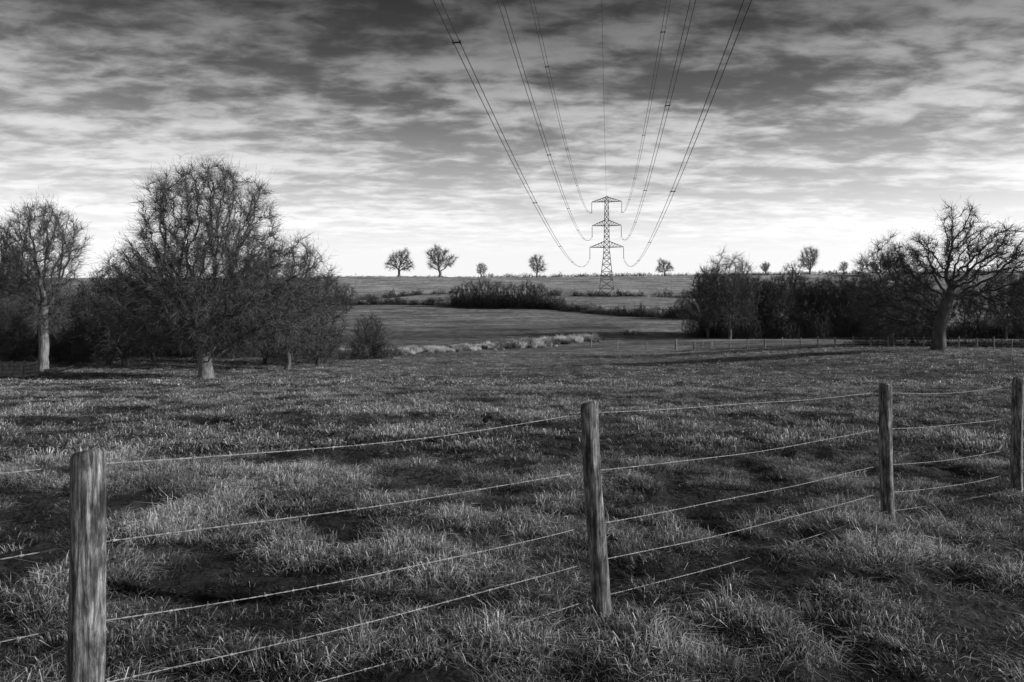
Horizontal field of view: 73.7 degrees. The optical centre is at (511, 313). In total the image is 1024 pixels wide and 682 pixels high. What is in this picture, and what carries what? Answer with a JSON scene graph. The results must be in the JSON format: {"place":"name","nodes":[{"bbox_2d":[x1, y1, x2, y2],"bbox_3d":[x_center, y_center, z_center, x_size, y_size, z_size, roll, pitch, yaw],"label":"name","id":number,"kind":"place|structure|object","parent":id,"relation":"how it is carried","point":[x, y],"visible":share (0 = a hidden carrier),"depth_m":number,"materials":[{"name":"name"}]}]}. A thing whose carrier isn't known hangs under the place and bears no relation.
{"place":"outdoors","nodes":[
{"label":"outdoors","id":0,"kind":"place"},
{"bbox_2d":[44,365,73,372],"bbox_3d":[-37.816,4.689,57.090,2.438,0.745,0.429,0,0,-4],"label":"fallen log","id":1,"kind":"object","parent":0,"point":[56,369],"visible":0.89,"depth_m":56.96,"materials":[{"name":"grey wood"}]},
{"bbox_2d":[0,273,1023,681],"bbox_3d":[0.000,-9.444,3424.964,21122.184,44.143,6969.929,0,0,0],"label":"ground","id":2,"kind":"structure","parent":0,"point":[416,325],"depth_m":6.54,"materials":[{"name":"grey plant"}]},
{"bbox_2d":[0,297,29,350],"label":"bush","id":3,"kind":"object","parent":2,"relation":"on","point":[12,321],"visible":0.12,"depth_m":73.42,"materials":[{"name":"black plant"}]},
{"bbox_2d":[0,220,30,337],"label":"bare ash tree","id":4,"kind":"object","parent":2,"relation":"on","point":[2,305],"visible":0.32,"depth_m":64.75,"materials":[{"name":"grey plant"}]},
{"bbox_2d":[0,360,39,377],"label":"wooden pen","id":5,"kind":"object","parent":2,"relation":"on","point":[12,368],"visible":0.87,"depth_m":50.08,"materials":[{"name":"grey wood"}]},
{"bbox_2d":[0,259,66,360],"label":"bare tree","id":6,"kind":"object","parent":2,"relation":"on","point":[12,338],"visible":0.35,"depth_m":69.42,"materials":[{"name":"grey plant"}]},
{"bbox_2d":[0,185,97,370],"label":"bare ash tree","id":7,"kind":"object","parent":2,"relation":"on","point":[40,311],"visible":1,"depth_m":59.41,"materials":[{"name":"grey plant"}]},
{"bbox_2d":[49,282,104,361],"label":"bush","id":8,"kind":"object","parent":2,"relation":"on","point":[60,332],"visible":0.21,"depth_m":70.92,"materials":[{"name":"grey plant"}]},
{"bbox_2d":[59,263,142,364],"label":"bare tree","id":9,"kind":"object","parent":2,"relation":"on","point":[78,347],"visible":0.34,"depth_m":66.73,"materials":[{"name":"grey plant"}]},
{"bbox_2d":[70,256,177,367],"bbox_3d":[-36.146,-0.036,64.217,9.604,11.225,9.272,0,0,-37],"label":"bare tree","id":10,"kind":"object","parent":2,"relation":"on","point":[124,354],"visible":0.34,"depth_m":62.97,"materials":[{"name":"grey plant"}]},
{"bbox_2d":[118,260,185,360],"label":"bare tree","id":11,"kind":"object","parent":2,"relation":"on","point":[153,357],"visible":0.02,"depth_m":73.74,"materials":[{"name":"grey plant"}]},
{"bbox_2d":[0,299,341,358],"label":"thicket","id":12,"kind":"object","parent":2,"relation":"on","point":[185,353],"visible":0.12,"depth_m":81.11,"materials":[{"name":"black plant"}]},
{"bbox_2d":[73,152,337,379],"bbox_3d":[-21.382,-3.426,49.816,18.168,17.148,14.171,0,0,0],"label":"bare oak tree","id":13,"kind":"object","parent":2,"relation":"on","point":[190,282],"visible":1,"depth_m":48.18,"materials":[{"name":"grey plant"}]},
{"bbox_2d":[0,311,411,364],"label":"shrubs","id":14,"kind":"object","parent":2,"relation":"on","point":[360,354],"visible":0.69,"depth_m":74.60,"materials":[{"name":"black plant"}]},
{"bbox_2d":[208,299,241,358],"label":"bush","id":15,"kind":"object","parent":2,"relation":"on","point":[226,342],"visible":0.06,"depth_m":77.57,"materials":[{"name":"grey plant"}]},
{"bbox_2d":[227,275,289,364],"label":"bare tree","id":16,"kind":"object","parent":2,"relation":"on","point":[264,357],"visible":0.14,"depth_m":71.70,"materials":[{"name":"grey plant"}]},
{"bbox_2d":[228,218,342,369],"bbox_3d":[-21.282,-1.694,63.972,11.032,14.633,10.300,0,0,-29],"label":"bare tree","id":17,"kind":"object","parent":2,"relation":"on","point":[287,349],"visible":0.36,"depth_m":63.83,"materials":[{"name":"grey plant"}]},
{"bbox_2d":[275,282,351,366],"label":"bare tree","id":18,"kind":"object","parent":2,"relation":"on","point":[334,335],"visible":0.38,"depth_m":70.67,"materials":[{"name":"grey plant"}]},
{"bbox_2d":[316,277,347,312],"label":"hedgerow tree","id":19,"kind":"object","parent":2,"relation":"on","point":[340,285],"visible":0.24,"depth_m":199.91,"materials":[{"name":"grey plant"}]},
{"bbox_2d":[334,283,357,313],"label":"hedgerow tree","id":20,"kind":"object","parent":2,"relation":"on","point":[349,297],"visible":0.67,"depth_m":209.41,"materials":[{"name":"grey plant"}]},
{"bbox_2d":[349,312,387,357],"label":"bush","id":21,"kind":"object","parent":2,"relation":"on","point":[370,329],"visible":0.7,"depth_m":85.55,"materials":[{"name":"grey plant"}]},
{"bbox_2d":[301,287,450,300],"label":"hedge","id":22,"kind":"object","parent":2,"relation":"on","point":[413,293],"visible":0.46,"depth_m":334.31,"materials":[{"name":"black plant"}]},
{"bbox_2d":[315,275,477,276],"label":"hedge","id":23,"kind":"object","parent":2,"relation":"on","point":[402,276],"visible":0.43,"depth_m":501.69,"materials":[{"name":"grey plant"}]},
{"bbox_2d":[384,247,414,275],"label":"skyline tree","id":24,"kind":"object","parent":2,"relation":"on","point":[396,256],"visible":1,"depth_m":498.58,"materials":[{"name":"grey plant"}]},
{"bbox_2d":[424,244,459,276],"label":"skyline tree","id":25,"kind":"object","parent":2,"relation":"on","point":[439,263],"visible":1,"depth_m":500.77,"materials":[{"name":"grey plant"}]},
{"bbox_2d":[449,285,464,307],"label":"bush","id":26,"kind":"object","parent":2,"relation":"on","point":[453,297],"visible":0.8,"depth_m":249.38,"materials":[{"name":"grey plant"}]},
{"bbox_2d":[458,279,481,307],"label":"hedgerow tree","id":27,"kind":"object","parent":2,"relation":"on","point":[470,293],"visible":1,"depth_m":245.55,"materials":[{"name":"grey plant"}]},
{"bbox_2d":[338,330,607,358],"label":"dry reeds","id":28,"kind":"object","parent":2,"relation":"on","point":[542,342],"visible":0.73,"depth_m":108.73,"materials":[{"name":"grey plant"}]},
{"bbox_2d":[476,263,486,274],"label":"skyline tree","id":29,"kind":"object","parent":2,"relation":"on","point":[479,266],"visible":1,"depth_m":504.31,"materials":[{"name":"grey plant"}]},
{"bbox_2d":[472,276,495,306],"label":"hedgerow tree","id":30,"kind":"object","parent":2,"relation":"on","point":[484,292],"visible":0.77,"depth_m":247.09,"materials":[{"name":"grey plant"}]},
{"bbox_2d":[485,282,508,308],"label":"hedgerow tree","id":31,"kind":"object","parent":2,"relation":"on","point":[496,295],"visible":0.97,"depth_m":242.24,"materials":[{"name":"grey plant"}]},
{"bbox_2d":[309,295,693,318],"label":"hedge","id":32,"kind":"object","parent":2,"relation":"on","point":[553,306],"visible":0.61,"depth_m":231.33,"materials":[{"name":"black plant"}]},
{"bbox_2d":[0,377,1023,681],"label":"post and wire fence","id":33,"kind":"object","parent":2,"relation":"on","point":[86,629],"visible":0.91,"depth_m":2.83,"materials":[{"name":"grey wood"}]},
{"bbox_2d":[501,281,522,306],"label":"bush","id":34,"kind":"object","parent":2,"relation":"on","point":[512,295],"visible":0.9,"depth_m":241.95,"materials":[{"name":"grey plant"}]},
{"bbox_2d":[431,333,604,345],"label":"brook bushes","id":35,"kind":"object","parent":2,"relation":"on","point":[510,340],"visible":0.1,"depth_m":114.97,"materials":[{"name":"grey plant"}]},
{"bbox_2d":[515,279,538,305],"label":"hedgerow tree","id":36,"kind":"object","parent":2,"relation":"on","point":[527,287],"visible":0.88,"depth_m":238.78,"materials":[{"name":"grey plant"}]},
{"bbox_2d":[529,253,549,276],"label":"skyline tree","id":37,"kind":"object","parent":2,"relation":"on","point":[538,265],"visible":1,"depth_m":498.68,"materials":[{"name":"grey plant"}]},
{"bbox_2d":[529,282,550,306],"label":"hedgerow tree","id":38,"kind":"object","parent":2,"relation":"on","point":[540,289],"visible":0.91,"depth_m":237.09,"materials":[{"name":"grey plant"}]},
{"bbox_2d":[545,293,558,305],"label":"hedgerow tree","id":39,"kind":"object","parent":2,"relation":"on","point":[550,297],"visible":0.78,"depth_m":233.80,"materials":[{"name":"grey plant"}]},
{"bbox_2d":[556,296,566,305],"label":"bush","id":40,"kind":"object","parent":2,"relation":"on","point":[560,300],"visible":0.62,"depth_m":231.67,"materials":[{"name":"grey plant"}]},
{"bbox_2d":[441,291,700,319],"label":"hedgerow bushes","id":41,"kind":"object","parent":2,"relation":"on","point":[591,307],"visible":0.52,"depth_m":235.78,"materials":[{"name":"black plant"}]},
{"bbox_2d":[589,196,623,295],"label":"electricity pylon","id":42,"kind":"object","parent":2,"relation":"on","point":[608,241],"visible":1,"depth_m":333.94,"materials":[{"name":"metal"}]},
{"bbox_2d":[433,0,751,266],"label":"power lines","id":43,"kind":"object","parent":42,"relation":"attached to","point":[459,41],"visible":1,"depth_m":70.17,"materials":[{"name":"metal"}]},
{"bbox_2d":[594,328,704,335],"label":"hedge","id":44,"kind":"object","parent":2,"relation":"on","point":[646,334],"visible":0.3,"depth_m":139.71,"materials":[{"name":"black plant"}]},
{"bbox_2d":[654,258,673,272],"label":"skyline tree","id":45,"kind":"object","parent":2,"relation":"on","point":[659,267],"visible":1,"depth_m":503.50,"materials":[{"name":"grey plant"}]},
{"bbox_2d":[673,296,690,315],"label":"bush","id":46,"kind":"object","parent":2,"relation":"on","point":[681,303],"visible":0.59,"depth_m":189.32,"materials":[{"name":"grey plant"}]},
{"bbox_2d":[689,278,712,335],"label":"woodland tree","id":47,"kind":"object","parent":2,"relation":"on","point":[697,302],"visible":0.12,"depth_m":136.87,"materials":[{"name":"black plant"}]},
{"bbox_2d":[681,259,731,337],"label":"bare tree","id":48,"kind":"object","parent":2,"relation":"on","point":[698,310],"visible":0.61,"depth_m":132.84,"materials":[{"name":"grey plant"}]},
{"bbox_2d":[702,272,736,325],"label":"bare tree","id":49,"kind":"object","parent":2,"relation":"on","point":[732,300],"visible":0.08,"depth_m":136.96,"materials":[{"name":"black plant"}]},
{"bbox_2d":[546,287,896,300],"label":"hedge","id":50,"kind":"object","parent":2,"relation":"on","point":[602,294],"visible":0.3,"depth_m":326.85,"materials":[{"name":"black plant"}]},
{"bbox_2d":[689,246,765,338],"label":"bare tree","id":51,"kind":"object","parent":2,"relation":"on","point":[715,287],"visible":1,"depth_m":127.10,"materials":[{"name":"black plant"}]},
{"bbox_2d":[724,269,758,323],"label":"bare tree","id":52,"kind":"object","parent":2,"relation":"on","point":[737,294],"visible":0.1,"depth_m":139.34,"materials":[{"name":"black plant"}]},
{"bbox_2d":[478,269,1023,276],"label":"hedge","id":53,"kind":"object","parent":2,"relation":"on","point":[665,274],"visible":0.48,"depth_m":499.81,"materials":[{"name":"grey plant"}]},
{"bbox_2d":[733,273,769,325],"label":"bare tree","id":54,"kind":"object","parent":2,"relation":"on","point":[760,310],"visible":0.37,"depth_m":133.90,"materials":[{"name":"black plant"}]},
{"bbox_2d":[760,261,769,274],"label":"skyline tree","id":55,"kind":"object","parent":2,"relation":"on","point":[765,267],"visible":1,"depth_m":498.45,"materials":[{"name":"grey plant"}]},
{"bbox_2d":[756,279,777,333],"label":"woodland tree","id":56,"kind":"object","parent":2,"relation":"on","point":[767,303],"visible":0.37,"depth_m":134.59,"materials":[{"name":"black plant"}]},
{"bbox_2d":[758,277,786,323],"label":"woodland tree","id":57,"kind":"object","parent":2,"relation":"on","point":[771,294],"visible":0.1,"depth_m":141.01,"materials":[{"name":"black plant"}]},
{"bbox_2d":[758,273,797,334],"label":"woodland tree","id":58,"kind":"object","parent":2,"relation":"on","point":[776,315],"visible":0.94,"depth_m":131.23,"materials":[{"name":"black plant"}]},
{"bbox_2d":[775,260,806,324],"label":"woodland tree","id":59,"kind":"object","parent":2,"relation":"on","point":[792,271],"visible":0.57,"depth_m":133.49,"materials":[{"name":"black plant"}]},
{"bbox_2d":[782,273,815,319],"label":"woodland tree","id":60,"kind":"object","parent":2,"relation":"on","point":[807,284],"visible":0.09,"depth_m":140.14,"materials":[{"name":"black plant"}]},
{"bbox_2d":[590,336,1017,349],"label":"field fence","id":61,"kind":"object","parent":2,"relation":"on","point":[888,340],"visible":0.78,"depth_m":88.02,"materials":[{"name":"grey wood"}]},
{"bbox_2d":[695,342,710,348],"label":"field gate","id":62,"kind":"structure","parent":61,"relation":"attached to","point":[702,345],"depth_m":94.99,"materials":[{"name":"grey wood"}]},
{"bbox_2d":[790,278,821,322],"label":"woodland tree","id":63,"kind":"object","parent":2,"relation":"on","point":[806,299],"visible":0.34,"depth_m":136.06,"materials":[{"name":"black plant"}]},
{"bbox_2d":[797,245,819,273],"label":"skyline tree","id":64,"kind":"object","parent":2,"relation":"on","point":[808,264],"visible":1,"depth_m":498.60,"materials":[{"name":"grey plant"}]},
{"bbox_2d":[806,273,833,321],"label":"woodland tree","id":65,"kind":"object","parent":2,"relation":"on","point":[817,295],"visible":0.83,"depth_m":132.59,"materials":[{"name":"black plant"}]},
{"bbox_2d":[805,278,837,324],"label":"woodland tree","id":66,"kind":"object","parent":2,"relation":"on","point":[827,297],"visible":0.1,"depth_m":141.09,"materials":[{"name":"black plant"}]},
{"bbox_2d":[817,271,855,333],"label":"woodland tree","id":67,"kind":"object","parent":2,"relation":"on","point":[840,281],"visible":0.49,"depth_m":135.58,"materials":[{"name":"black plant"}]},
{"bbox_2d":[837,261,847,271],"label":"skyline tree","id":68,"kind":"object","parent":2,"relation":"on","point":[842,267],"visible":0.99,"depth_m":504.94,"materials":[{"name":"grey plant"}]},
{"bbox_2d":[830,277,862,319],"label":"woodland tree","id":69,"kind":"object","parent":2,"relation":"on","point":[841,296],"visible":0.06,"depth_m":140.80,"materials":[{"name":"black plant"}]},
{"bbox_2d":[840,280,859,324],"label":"woodland tree","id":70,"kind":"object","parent":2,"relation":"on","point":[848,296],"visible":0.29,"depth_m":132.78,"materials":[{"name":"black plant"}]},
{"bbox_2d":[678,291,1022,338],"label":"woodland undergrowth","id":71,"kind":"object","parent":2,"relation":"on","point":[813,327],"visible":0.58,"depth_m":129.75,"materials":[{"name":"black plant"}]},
{"bbox_2d":[842,272,881,324],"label":"woodland tree","id":72,"kind":"object","parent":2,"relation":"on","point":[849,288],"visible":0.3,"depth_m":130.95,"materials":[{"name":"black plant"}]},
{"bbox_2d":[878,250,896,273],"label":"skyline tree","id":73,"kind":"object","parent":2,"relation":"on","point":[886,258],"visible":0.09,"depth_m":480.11,"materials":[{"name":"black plant"}]},
{"bbox_2d":[846,227,935,346],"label":"bare tree","id":74,"kind":"object","parent":2,"relation":"on","point":[876,285],"visible":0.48,"depth_m":83.64,"materials":[{"name":"black plant"}]},
{"bbox_2d":[877,276,940,343],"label":"bare tree","id":75,"kind":"object","parent":2,"relation":"on","point":[929,304],"visible":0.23,"depth_m":90.92,"materials":[{"name":"black plant"}]},
{"bbox_2d":[908,281,941,332],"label":"woodland tree","id":76,"kind":"object","parent":2,"relation":"on","point":[931,305],"visible":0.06,"depth_m":126.78,"materials":[{"name":"black plant"}]},
{"bbox_2d":[839,325,1023,347],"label":"hedge thicket","id":77,"kind":"object","parent":2,"relation":"on","point":[972,343],"visible":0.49,"depth_m":86.72,"materials":[{"name":"black plant"}]},
{"bbox_2d":[844,196,1023,350],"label":"gnarled oak tree","id":78,"kind":"object","parent":2,"relation":"on","point":[940,319],"visible":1,"depth_m":66.50,"materials":[{"name":"black plant"}]},
{"bbox_2d":[929,287,959,333],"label":"woodland tree","id":79,"kind":"object","parent":2,"relation":"on","point":[950,315],"visible":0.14,"depth_m":128.86,"materials":[{"name":"black plant"}]},
{"bbox_2d":[950,281,975,331],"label":"woodland tree","id":80,"kind":"object","parent":2,"relation":"on","point":[957,301],"visible":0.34,"depth_m":127.98,"materials":[{"name":"black plant"}]},
{"bbox_2d":[960,281,998,336],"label":"woodland tree","id":81,"kind":"object","parent":2,"relation":"on","point":[977,315],"visible":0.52,"depth_m":124.60,"materials":[{"name":"black plant"}]},
{"bbox_2d":[984,272,1023,338],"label":"woodland tree","id":82,"kind":"object","parent":2,"relation":"on","point":[1006,330],"visible":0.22,"depth_m":120.05,"materials":[{"name":"black plant"}]},
{"bbox_2d":[997,274,1023,338],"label":"bare tree","id":83,"kind":"object","parent":2,"relation":"on","point":[1014,332],"visible":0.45,"depth_m":89.02,"materials":[{"name":"black plant"}]},
{"bbox_2d":[0,0,1023,278],"label":"sky","id":84,"kind":"structure","parent":0,"point":[832,127],"materials":[{"name":"grey"}]}
]}

